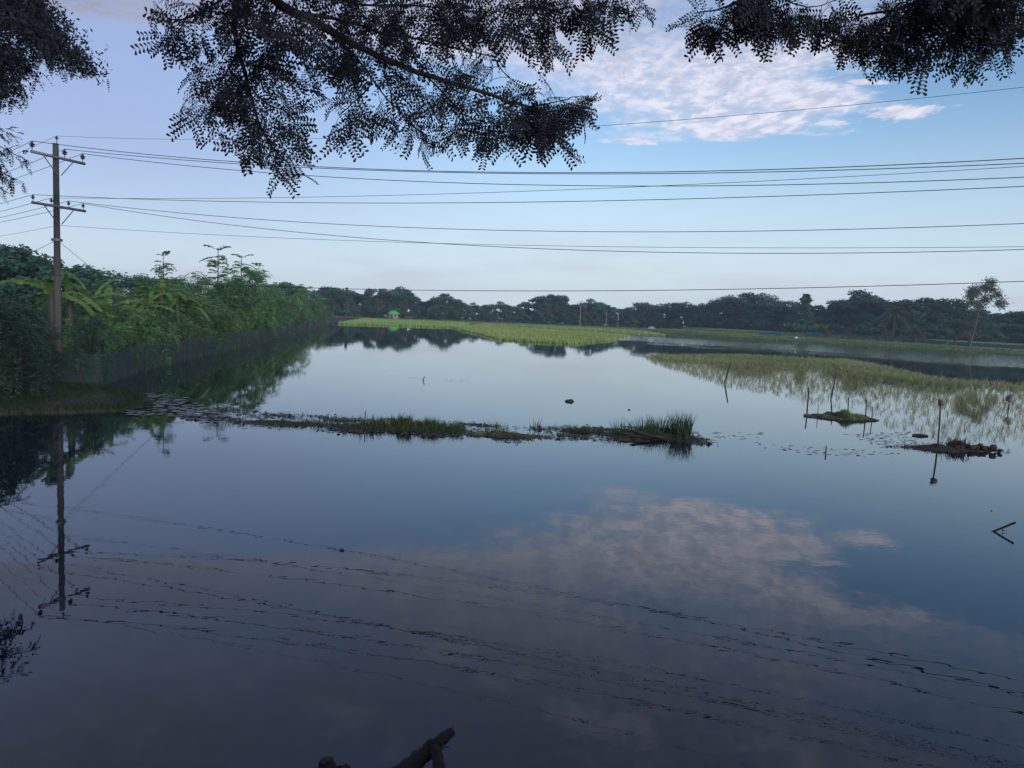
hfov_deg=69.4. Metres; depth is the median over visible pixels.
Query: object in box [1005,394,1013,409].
rag post
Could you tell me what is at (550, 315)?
shrub
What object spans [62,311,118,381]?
feathery shrub
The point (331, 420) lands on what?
reed clump
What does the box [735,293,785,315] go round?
rain tree
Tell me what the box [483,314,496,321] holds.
shrub
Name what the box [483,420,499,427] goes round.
reed clump
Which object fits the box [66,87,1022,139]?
power line
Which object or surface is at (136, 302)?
banana plant
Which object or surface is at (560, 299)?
rain tree
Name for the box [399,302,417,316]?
bushy tree
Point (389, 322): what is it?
rice
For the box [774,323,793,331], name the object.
shrub
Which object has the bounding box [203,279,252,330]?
feathery shrub
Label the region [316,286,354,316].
rain tree
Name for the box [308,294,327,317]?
feathery shrub
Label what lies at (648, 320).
shrub
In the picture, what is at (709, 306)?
rain tree
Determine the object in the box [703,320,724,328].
shrub
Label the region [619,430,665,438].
mound
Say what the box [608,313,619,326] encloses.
bushy tree
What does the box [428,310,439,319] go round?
shrub
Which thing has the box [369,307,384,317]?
shrub
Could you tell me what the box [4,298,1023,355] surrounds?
bank
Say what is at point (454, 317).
shrub
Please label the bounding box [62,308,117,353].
feathery shrub
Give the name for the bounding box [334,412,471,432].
weed mound
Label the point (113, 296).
feathery shrub
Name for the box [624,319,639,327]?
shrub
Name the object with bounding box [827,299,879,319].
rain tree
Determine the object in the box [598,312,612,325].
bushy tree
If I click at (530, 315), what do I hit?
shrub
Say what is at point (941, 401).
rag post
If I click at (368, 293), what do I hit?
rain tree
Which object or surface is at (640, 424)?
reed clump
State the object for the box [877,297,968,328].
rain tree
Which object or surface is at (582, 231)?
power line
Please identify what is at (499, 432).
weed mound
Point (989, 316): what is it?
rain tree
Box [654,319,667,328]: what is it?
shrub
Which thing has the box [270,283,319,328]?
feathery shrub
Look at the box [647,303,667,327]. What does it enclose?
rain tree
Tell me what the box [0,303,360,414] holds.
bank
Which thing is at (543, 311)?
bushy tree
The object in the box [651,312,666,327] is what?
bushy tree
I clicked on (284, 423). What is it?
reed clump
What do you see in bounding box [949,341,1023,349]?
blue net fence
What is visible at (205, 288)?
feathery shrub
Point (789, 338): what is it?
bank grass
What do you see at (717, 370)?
paddy rice
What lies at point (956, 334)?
date palm
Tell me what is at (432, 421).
reed clump
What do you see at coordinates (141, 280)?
feathery shrub
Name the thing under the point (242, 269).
feathery sapling
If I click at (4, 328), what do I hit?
feathery shrub
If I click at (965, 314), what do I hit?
rain tree
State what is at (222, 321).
feathery shrub
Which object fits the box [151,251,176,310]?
feathery sapling
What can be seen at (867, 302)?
rain tree
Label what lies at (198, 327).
feathery shrub
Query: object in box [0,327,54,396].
feathery shrub
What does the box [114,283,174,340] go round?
banana plant
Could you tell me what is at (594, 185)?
power line
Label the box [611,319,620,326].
shrub
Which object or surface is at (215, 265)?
feathery sapling
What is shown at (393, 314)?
hut
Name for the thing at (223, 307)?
feathery shrub
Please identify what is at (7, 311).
feathery shrub
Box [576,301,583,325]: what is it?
utility pole
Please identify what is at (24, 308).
feathery shrub
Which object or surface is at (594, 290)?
power line
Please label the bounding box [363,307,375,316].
shrub
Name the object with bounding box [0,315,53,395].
feathery shrub
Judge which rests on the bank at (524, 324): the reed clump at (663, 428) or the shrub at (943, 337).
the shrub at (943, 337)
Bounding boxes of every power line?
[4,271,1023,290]
[33,186,1023,202]
[34,141,1023,172]
[59,225,1023,247]
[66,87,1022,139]
[66,149,1023,173]
[71,201,1023,231]
[83,153,1023,185]
[83,203,1023,253]
[94,166,1023,198]
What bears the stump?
on the near bank
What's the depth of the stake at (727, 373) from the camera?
50.67 m
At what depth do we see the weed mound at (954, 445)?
25.64 m
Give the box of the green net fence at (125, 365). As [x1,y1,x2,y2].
[0,318,325,384]
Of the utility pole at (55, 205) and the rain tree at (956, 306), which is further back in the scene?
the rain tree at (956, 306)
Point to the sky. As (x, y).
(650, 79)
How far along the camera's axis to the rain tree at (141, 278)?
118.50 m
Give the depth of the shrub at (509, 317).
320.40 m
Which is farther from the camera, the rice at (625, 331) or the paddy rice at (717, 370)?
the rice at (625, 331)
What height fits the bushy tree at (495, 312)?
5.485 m
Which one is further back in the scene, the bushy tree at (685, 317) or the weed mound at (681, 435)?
the bushy tree at (685, 317)
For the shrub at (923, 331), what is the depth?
231.96 m
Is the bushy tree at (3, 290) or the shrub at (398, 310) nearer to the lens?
the bushy tree at (3, 290)
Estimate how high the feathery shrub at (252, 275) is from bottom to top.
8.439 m
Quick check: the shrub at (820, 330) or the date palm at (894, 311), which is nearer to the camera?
the date palm at (894, 311)
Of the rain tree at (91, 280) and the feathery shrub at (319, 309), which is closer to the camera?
the rain tree at (91, 280)
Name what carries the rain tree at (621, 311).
on the bank at (524, 324)
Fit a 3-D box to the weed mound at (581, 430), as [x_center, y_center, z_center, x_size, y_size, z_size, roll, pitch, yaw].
[2.537,1.577,26.197,1.901,0.386,1.239,2,5,0]
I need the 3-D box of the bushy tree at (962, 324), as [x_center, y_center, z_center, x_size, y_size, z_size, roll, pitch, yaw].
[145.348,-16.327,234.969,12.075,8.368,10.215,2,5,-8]
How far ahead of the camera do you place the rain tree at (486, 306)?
343.53 m
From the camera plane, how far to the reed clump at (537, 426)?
26.40 m
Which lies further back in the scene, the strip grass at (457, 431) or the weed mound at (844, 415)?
the weed mound at (844, 415)
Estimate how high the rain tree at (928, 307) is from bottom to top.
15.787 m
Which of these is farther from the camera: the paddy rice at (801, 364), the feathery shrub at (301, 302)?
the feathery shrub at (301, 302)
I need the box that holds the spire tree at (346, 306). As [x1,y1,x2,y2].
[343,287,349,316]
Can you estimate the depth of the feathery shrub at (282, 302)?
91.76 m
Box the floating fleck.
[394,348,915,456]
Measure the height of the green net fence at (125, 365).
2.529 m
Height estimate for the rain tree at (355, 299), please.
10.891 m
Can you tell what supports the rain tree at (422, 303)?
on the bank at (524, 324)
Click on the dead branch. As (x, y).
(426, 752)
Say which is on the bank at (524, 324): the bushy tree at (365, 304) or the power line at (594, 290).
the bushy tree at (365, 304)
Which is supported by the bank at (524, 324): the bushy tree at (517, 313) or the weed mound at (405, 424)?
the bushy tree at (517, 313)
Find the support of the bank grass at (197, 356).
on the bank at (331, 320)
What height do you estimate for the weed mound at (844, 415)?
0.576 m
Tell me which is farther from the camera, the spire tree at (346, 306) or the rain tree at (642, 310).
the rain tree at (642, 310)
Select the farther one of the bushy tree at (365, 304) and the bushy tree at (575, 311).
the bushy tree at (575, 311)
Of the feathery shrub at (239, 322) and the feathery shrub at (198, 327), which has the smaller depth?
the feathery shrub at (198, 327)
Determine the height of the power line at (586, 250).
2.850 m
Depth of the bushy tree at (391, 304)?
315.44 m
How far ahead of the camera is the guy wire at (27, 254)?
31.64 m
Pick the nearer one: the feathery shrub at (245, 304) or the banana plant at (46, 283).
the banana plant at (46, 283)
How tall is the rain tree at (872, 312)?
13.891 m
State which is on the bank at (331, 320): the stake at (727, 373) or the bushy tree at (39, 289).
the bushy tree at (39, 289)
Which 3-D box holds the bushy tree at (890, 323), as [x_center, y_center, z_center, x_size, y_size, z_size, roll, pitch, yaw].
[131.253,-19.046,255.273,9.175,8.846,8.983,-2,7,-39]
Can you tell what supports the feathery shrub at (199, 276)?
on the bank at (331, 320)
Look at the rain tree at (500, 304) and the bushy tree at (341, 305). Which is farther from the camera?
the rain tree at (500, 304)
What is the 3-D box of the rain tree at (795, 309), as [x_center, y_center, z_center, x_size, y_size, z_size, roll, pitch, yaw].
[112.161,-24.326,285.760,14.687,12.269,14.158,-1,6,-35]
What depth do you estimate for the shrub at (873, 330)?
239.36 m
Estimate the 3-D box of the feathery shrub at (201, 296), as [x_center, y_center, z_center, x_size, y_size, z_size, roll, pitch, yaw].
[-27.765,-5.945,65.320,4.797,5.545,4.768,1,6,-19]
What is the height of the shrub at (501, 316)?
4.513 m
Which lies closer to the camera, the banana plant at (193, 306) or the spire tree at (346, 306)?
the banana plant at (193, 306)
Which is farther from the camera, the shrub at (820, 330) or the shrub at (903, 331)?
the shrub at (820, 330)
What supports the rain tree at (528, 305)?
on the bank at (524, 324)
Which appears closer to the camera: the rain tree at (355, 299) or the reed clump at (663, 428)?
the reed clump at (663, 428)
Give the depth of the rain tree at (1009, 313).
237.55 m
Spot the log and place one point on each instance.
(919, 434)
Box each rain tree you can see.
[0,0,110,203]
[0,243,84,297]
[0,247,42,277]
[0,253,104,291]
[63,264,165,291]
[112,275,187,292]
[130,0,1023,198]
[269,281,305,294]
[310,287,336,300]
[310,291,325,301]
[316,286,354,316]
[328,286,365,300]
[353,294,364,315]
[359,288,399,316]
[365,295,394,305]
[387,286,413,305]
[389,292,421,317]
[414,300,434,308]
[429,293,460,309]
[448,298,466,306]
[462,302,481,312]
[474,304,498,320]
[490,301,510,321]
[502,306,522,315]
[517,299,538,314]
[529,294,569,323]
[531,299,558,312]
[559,303,588,324]
[577,298,605,325]
[589,302,614,313]
[599,307,628,323]
[625,302,658,327]
[637,309,655,327]
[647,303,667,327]
[657,302,688,321]
[678,301,700,326]
[688,303,714,319]
[698,297,734,320]
[713,292,780,326]
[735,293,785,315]
[768,300,788,316]
[779,300,800,329]
[785,306,817,317]
[798,305,840,316]
[814,300,851,323]
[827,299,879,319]
[829,294,888,315]
[831,289,885,332]
[863,307,911,319]
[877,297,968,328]
[908,300,941,314]
[948,308,987,319]
[956,309,1000,321]
[983,313,1021,323]
[998,311,1023,323]
[1003,310,1022,322]
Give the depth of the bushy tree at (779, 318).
290.09 m
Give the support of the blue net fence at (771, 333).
on the bank at (524, 324)
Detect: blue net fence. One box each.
[758,331,781,335]
[805,331,819,336]
[823,332,946,344]
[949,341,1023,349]
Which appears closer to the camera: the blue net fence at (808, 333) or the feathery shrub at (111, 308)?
the feathery shrub at (111, 308)
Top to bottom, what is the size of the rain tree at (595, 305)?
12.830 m
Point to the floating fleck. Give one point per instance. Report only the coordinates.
(829, 449)
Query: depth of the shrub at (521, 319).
318.50 m
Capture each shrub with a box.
[0,291,55,382]
[0,293,68,400]
[0,297,70,384]
[0,310,51,395]
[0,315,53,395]
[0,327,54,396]
[15,311,61,375]
[33,293,128,349]
[46,316,108,353]
[62,282,142,349]
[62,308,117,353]
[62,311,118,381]
[74,300,154,363]
[75,315,136,353]
[77,287,180,346]
[98,317,158,357]
[103,308,182,363]
[117,273,198,324]
[122,277,182,341]
[126,308,183,348]
[131,278,232,335]
[136,297,188,344]
[151,274,243,331]
[156,293,232,349]
[162,314,196,339]
[171,307,215,340]
[177,271,247,328]
[182,285,219,334]
[186,293,236,338]
[199,303,237,335]
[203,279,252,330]
[206,281,259,335]
[210,288,255,323]
[216,312,246,339]
[220,267,287,335]
[223,268,293,333]
[243,287,291,329]
[250,286,295,327]
[252,304,284,330]
[256,295,301,328]
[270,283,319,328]
[283,285,326,319]
[290,304,310,329]
[296,299,315,323]
[303,301,332,320]
[307,299,320,314]
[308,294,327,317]
[348,306,361,316]
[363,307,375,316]
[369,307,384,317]
[391,307,403,317]
[410,311,420,318]
[418,308,431,318]
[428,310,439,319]
[432,310,445,319]
[451,314,464,320]
[471,314,480,320]
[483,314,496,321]
[498,313,512,321]
[504,315,515,322]
[518,315,532,322]
[529,312,537,322]
[537,313,548,323]
[541,312,558,323]
[561,314,574,324]
[573,315,587,325]
[589,317,603,325]
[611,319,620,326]
[613,317,626,326]
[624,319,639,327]
[642,318,656,327]
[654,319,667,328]
[670,319,682,328]
[687,320,698,327]
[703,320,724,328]
[716,319,733,328]
[727,318,751,329]
[749,320,765,330]
[757,321,776,330]
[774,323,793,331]
[811,324,829,333]
[850,322,876,333]
[862,325,885,334]
[880,328,901,335]
[899,327,920,337]
[903,325,929,337]
[937,328,960,339]
[959,331,982,340]
[973,332,995,341]
[989,331,1008,342]
[1006,333,1022,343]
[1014,335,1023,343]
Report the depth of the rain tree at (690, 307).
341.43 m
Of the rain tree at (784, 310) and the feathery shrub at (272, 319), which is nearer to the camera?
the feathery shrub at (272, 319)
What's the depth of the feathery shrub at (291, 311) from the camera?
106.64 m
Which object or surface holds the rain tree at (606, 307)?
on the bank at (524, 324)
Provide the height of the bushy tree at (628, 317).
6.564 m
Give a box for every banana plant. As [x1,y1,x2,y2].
[0,270,94,349]
[34,277,109,350]
[61,271,127,318]
[74,284,145,353]
[113,296,155,324]
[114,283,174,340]
[134,278,186,336]
[159,286,204,340]
[175,291,217,333]
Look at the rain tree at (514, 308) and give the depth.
339.37 m
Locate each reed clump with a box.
[258,419,298,426]
[306,415,343,424]
[356,416,373,426]
[412,418,448,427]
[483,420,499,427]
[529,419,541,428]
[609,418,636,432]
[623,415,655,431]
[638,414,674,433]
[668,409,700,434]
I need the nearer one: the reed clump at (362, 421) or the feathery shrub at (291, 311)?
the reed clump at (362, 421)
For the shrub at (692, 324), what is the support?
on the bank at (524, 324)
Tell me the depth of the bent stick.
15.17 m
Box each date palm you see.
[876,305,911,335]
[879,329,892,341]
[904,326,927,342]
[949,327,963,344]
[957,322,982,341]
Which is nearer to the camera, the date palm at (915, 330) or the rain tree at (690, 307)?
the date palm at (915, 330)
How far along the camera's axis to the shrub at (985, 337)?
213.32 m
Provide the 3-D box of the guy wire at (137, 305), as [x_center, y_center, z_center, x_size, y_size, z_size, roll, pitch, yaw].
[-18.651,-3.572,38.000,0.018,6.516,9.569,5,6,25]
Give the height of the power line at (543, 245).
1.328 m
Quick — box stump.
[318,756,350,767]
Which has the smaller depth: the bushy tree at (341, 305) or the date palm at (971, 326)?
the date palm at (971, 326)
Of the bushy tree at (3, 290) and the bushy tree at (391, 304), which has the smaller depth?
the bushy tree at (3, 290)
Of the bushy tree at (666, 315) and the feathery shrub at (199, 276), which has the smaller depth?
the feathery shrub at (199, 276)
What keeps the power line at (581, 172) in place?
attached to the utility pole at (55, 205)
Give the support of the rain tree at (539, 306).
on the bank at (524, 324)
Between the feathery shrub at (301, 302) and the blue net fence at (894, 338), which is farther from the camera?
the blue net fence at (894, 338)
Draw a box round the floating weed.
[180,407,712,444]
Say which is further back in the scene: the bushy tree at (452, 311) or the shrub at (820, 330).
the bushy tree at (452, 311)
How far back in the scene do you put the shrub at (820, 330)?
260.82 m
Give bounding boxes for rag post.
[937,398,944,441]
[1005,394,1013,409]
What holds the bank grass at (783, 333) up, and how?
on the bank at (524, 324)
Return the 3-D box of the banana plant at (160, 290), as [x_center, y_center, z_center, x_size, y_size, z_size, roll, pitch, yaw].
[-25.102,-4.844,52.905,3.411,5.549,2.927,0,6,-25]
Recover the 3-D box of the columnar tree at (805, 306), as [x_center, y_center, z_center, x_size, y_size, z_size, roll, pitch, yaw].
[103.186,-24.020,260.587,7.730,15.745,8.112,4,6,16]
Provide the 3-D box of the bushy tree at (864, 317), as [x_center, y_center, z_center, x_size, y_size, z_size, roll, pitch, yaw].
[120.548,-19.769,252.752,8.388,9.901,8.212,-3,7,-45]
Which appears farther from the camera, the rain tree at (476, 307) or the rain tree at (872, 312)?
the rain tree at (476, 307)
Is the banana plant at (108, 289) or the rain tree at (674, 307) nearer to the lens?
the banana plant at (108, 289)
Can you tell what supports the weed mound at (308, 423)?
on the water
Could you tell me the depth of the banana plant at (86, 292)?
41.05 m
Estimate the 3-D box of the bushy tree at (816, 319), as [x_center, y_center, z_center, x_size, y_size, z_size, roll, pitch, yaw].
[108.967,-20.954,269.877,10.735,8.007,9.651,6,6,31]
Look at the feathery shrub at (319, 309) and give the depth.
166.03 m
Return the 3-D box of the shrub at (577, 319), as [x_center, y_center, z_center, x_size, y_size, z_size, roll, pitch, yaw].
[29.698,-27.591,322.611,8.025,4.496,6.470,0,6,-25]
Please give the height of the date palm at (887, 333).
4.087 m
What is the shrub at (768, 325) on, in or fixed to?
on the bank at (524, 324)
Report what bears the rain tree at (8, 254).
on the bank at (331, 320)
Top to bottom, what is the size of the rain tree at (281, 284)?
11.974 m
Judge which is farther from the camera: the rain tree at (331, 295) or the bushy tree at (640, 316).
the bushy tree at (640, 316)
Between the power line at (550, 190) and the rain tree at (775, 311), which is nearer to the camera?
the power line at (550, 190)
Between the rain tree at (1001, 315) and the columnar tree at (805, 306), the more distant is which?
the columnar tree at (805, 306)
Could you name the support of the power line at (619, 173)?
attached to the utility pole at (55, 205)
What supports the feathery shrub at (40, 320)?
on the bank at (331, 320)
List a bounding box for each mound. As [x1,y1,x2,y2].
[228,418,344,426]
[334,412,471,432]
[457,426,551,438]
[559,424,605,433]
[599,425,711,440]
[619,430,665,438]
[803,409,878,421]
[889,436,1009,452]
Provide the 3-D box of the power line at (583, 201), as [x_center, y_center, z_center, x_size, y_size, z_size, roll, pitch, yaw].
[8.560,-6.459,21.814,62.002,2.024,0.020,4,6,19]
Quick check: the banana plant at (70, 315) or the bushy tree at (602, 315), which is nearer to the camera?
the banana plant at (70, 315)
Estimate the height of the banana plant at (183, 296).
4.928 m
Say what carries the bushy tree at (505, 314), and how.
on the bank at (524, 324)
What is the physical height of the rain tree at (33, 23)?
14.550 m
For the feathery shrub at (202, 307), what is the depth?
61.21 m
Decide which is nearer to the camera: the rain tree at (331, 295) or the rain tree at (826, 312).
the rain tree at (826, 312)
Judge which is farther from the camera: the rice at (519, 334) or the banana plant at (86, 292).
the rice at (519, 334)
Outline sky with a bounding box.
[0,0,1023,323]
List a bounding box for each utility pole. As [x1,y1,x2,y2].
[29,136,85,350]
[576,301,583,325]
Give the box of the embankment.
[659,325,1023,345]
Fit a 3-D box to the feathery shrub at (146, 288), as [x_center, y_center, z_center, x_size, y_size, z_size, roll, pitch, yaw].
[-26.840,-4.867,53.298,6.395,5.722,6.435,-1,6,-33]
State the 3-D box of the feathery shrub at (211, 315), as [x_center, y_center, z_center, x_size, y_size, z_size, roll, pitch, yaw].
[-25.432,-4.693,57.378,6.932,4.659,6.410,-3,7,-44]
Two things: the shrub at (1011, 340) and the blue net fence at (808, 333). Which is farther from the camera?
the blue net fence at (808, 333)
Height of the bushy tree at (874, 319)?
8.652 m
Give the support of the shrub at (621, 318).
on the bank at (524, 324)
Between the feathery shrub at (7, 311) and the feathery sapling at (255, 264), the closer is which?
the feathery shrub at (7, 311)
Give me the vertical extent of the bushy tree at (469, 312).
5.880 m
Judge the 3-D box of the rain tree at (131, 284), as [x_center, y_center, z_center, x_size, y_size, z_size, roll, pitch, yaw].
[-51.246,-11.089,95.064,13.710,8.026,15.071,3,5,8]
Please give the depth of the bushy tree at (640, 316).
344.80 m
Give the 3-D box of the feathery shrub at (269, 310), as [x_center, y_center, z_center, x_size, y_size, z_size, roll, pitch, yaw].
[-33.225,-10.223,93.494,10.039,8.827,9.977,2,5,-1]
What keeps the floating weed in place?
on the water
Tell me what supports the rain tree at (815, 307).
on the bank at (524, 324)
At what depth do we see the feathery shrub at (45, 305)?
42.82 m
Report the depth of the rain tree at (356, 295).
318.67 m
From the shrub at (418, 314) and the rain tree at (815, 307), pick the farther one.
the shrub at (418, 314)
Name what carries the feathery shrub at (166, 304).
on the bank at (331, 320)
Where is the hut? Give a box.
[387,310,398,318]
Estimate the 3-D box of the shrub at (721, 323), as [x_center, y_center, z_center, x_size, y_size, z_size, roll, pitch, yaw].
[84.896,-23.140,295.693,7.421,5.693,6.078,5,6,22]
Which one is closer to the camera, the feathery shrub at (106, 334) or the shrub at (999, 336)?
the feathery shrub at (106, 334)
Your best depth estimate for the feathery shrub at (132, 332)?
42.34 m
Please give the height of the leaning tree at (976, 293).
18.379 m
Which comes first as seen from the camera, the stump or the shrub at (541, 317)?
the stump
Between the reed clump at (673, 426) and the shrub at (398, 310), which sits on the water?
the reed clump at (673, 426)
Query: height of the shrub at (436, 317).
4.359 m
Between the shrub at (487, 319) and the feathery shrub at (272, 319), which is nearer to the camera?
the feathery shrub at (272, 319)
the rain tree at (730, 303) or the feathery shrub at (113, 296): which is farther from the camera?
the rain tree at (730, 303)
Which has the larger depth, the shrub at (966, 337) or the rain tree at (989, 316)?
the rain tree at (989, 316)
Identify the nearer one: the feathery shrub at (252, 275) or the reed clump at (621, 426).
the reed clump at (621, 426)
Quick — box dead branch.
[391,727,454,767]
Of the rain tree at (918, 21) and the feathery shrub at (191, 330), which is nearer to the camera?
the rain tree at (918, 21)
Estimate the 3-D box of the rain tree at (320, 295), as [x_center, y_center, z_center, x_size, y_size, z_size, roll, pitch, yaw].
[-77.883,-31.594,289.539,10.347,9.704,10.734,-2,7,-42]
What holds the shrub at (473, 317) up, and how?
on the bank at (524, 324)
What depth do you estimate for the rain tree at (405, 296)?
312.73 m
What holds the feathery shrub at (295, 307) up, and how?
on the bank at (331, 320)
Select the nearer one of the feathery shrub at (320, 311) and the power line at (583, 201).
the power line at (583, 201)
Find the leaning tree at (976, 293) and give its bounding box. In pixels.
[961,276,1009,346]
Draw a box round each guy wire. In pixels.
[0,241,54,267]
[61,243,220,372]
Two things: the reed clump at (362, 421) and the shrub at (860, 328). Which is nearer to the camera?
the reed clump at (362, 421)
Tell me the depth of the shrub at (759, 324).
278.53 m
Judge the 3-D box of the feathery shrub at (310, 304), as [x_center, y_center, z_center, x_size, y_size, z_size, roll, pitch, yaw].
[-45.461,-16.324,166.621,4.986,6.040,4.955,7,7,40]
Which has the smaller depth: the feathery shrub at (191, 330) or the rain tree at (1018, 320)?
the feathery shrub at (191, 330)
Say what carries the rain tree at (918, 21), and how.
on the near bank
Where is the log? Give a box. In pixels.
[912,433,928,435]
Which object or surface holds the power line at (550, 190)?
attached to the utility pole at (55, 205)
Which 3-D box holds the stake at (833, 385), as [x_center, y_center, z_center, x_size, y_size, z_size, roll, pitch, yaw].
[18.341,0.378,42.414,0.287,1.979,0.081,2,5,0]
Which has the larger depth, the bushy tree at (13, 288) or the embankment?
the embankment
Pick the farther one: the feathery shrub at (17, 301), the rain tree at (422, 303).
the rain tree at (422, 303)
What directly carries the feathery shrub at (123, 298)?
on the bank at (331, 320)
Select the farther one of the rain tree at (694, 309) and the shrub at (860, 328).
the rain tree at (694, 309)
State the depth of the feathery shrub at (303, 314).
122.20 m
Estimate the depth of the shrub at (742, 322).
289.56 m
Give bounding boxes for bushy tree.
[0,275,45,334]
[0,284,16,320]
[7,283,65,326]
[334,301,349,315]
[361,299,373,316]
[383,300,400,311]
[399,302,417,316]
[440,305,459,319]
[465,308,475,316]
[479,309,491,321]
[490,310,499,321]
[503,309,513,320]
[513,311,528,322]
[520,308,530,314]
[532,307,547,323]
[553,306,569,323]
[569,308,586,324]
[582,309,595,323]
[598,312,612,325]
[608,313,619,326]
[622,314,640,326]
[636,312,648,327]
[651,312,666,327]
[663,313,670,326]
[679,312,699,326]
[773,314,785,330]
[779,315,799,331]
[796,316,822,331]
[852,312,876,331]
[864,316,888,334]
[881,317,900,334]
[889,315,906,335]
[952,320,975,339]
[992,322,1013,341]
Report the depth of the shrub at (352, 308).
301.70 m
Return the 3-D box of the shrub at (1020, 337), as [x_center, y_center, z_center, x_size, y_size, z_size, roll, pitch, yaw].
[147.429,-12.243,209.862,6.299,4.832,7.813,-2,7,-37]
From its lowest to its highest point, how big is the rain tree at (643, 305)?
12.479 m
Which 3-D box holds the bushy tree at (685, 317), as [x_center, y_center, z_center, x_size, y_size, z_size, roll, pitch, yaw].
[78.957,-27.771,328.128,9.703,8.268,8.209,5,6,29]
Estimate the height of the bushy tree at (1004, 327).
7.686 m
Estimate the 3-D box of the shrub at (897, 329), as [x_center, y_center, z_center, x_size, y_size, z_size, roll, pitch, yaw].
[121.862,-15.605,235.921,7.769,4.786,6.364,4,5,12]
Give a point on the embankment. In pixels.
(684, 327)
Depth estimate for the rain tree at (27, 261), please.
60.14 m
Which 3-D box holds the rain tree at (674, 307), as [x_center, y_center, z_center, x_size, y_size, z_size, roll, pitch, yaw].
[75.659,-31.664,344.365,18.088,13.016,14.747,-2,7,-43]
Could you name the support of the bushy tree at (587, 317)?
on the bank at (524, 324)
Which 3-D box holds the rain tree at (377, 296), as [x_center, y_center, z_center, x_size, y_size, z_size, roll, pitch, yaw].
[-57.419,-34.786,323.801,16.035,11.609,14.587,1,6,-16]
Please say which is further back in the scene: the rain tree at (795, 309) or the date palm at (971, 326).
the rain tree at (795, 309)
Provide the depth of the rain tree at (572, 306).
341.52 m
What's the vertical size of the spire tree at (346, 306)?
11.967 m
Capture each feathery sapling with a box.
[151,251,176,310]
[198,244,240,335]
[229,254,258,303]
[246,263,269,304]
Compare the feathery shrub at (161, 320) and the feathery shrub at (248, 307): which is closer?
the feathery shrub at (161, 320)
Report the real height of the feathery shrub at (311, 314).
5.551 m
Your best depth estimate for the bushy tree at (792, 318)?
274.52 m
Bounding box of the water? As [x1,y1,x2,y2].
[0,322,1023,767]
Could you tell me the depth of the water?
11.82 m
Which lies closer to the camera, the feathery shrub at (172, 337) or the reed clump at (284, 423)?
the reed clump at (284, 423)
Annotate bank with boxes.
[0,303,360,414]
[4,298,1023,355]
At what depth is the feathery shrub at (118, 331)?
37.83 m
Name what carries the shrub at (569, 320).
on the bank at (524, 324)
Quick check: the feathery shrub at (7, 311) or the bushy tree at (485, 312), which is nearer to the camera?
the feathery shrub at (7, 311)
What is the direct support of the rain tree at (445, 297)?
on the bank at (524, 324)
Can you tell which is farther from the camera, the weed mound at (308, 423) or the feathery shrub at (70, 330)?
the feathery shrub at (70, 330)
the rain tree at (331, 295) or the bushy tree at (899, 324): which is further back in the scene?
the rain tree at (331, 295)
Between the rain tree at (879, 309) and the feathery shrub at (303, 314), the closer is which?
the feathery shrub at (303, 314)
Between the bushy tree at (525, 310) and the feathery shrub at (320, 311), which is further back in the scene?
the bushy tree at (525, 310)
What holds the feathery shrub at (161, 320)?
on the bank at (331, 320)
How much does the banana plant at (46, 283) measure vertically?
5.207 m
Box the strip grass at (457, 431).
[191,405,717,444]
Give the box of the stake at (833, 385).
[831,373,835,398]
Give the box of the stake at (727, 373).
[724,363,730,382]
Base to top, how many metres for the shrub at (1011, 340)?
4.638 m
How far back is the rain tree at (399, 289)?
335.27 m
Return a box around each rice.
[338,318,469,326]
[452,324,629,343]
[482,323,664,335]
[642,353,1023,439]
[651,352,1023,390]
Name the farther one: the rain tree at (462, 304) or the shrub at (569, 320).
the rain tree at (462, 304)
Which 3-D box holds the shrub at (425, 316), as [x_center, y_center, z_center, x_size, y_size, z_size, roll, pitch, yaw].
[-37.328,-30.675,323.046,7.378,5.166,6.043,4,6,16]
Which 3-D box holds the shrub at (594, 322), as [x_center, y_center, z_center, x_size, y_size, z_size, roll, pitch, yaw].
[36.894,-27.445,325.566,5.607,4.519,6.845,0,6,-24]
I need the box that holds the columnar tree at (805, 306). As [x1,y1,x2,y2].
[794,293,814,332]
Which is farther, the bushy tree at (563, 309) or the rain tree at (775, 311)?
the bushy tree at (563, 309)
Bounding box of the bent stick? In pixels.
[992,521,1015,531]
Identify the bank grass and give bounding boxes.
[143,331,301,370]
[647,328,1023,355]
[680,327,1023,345]

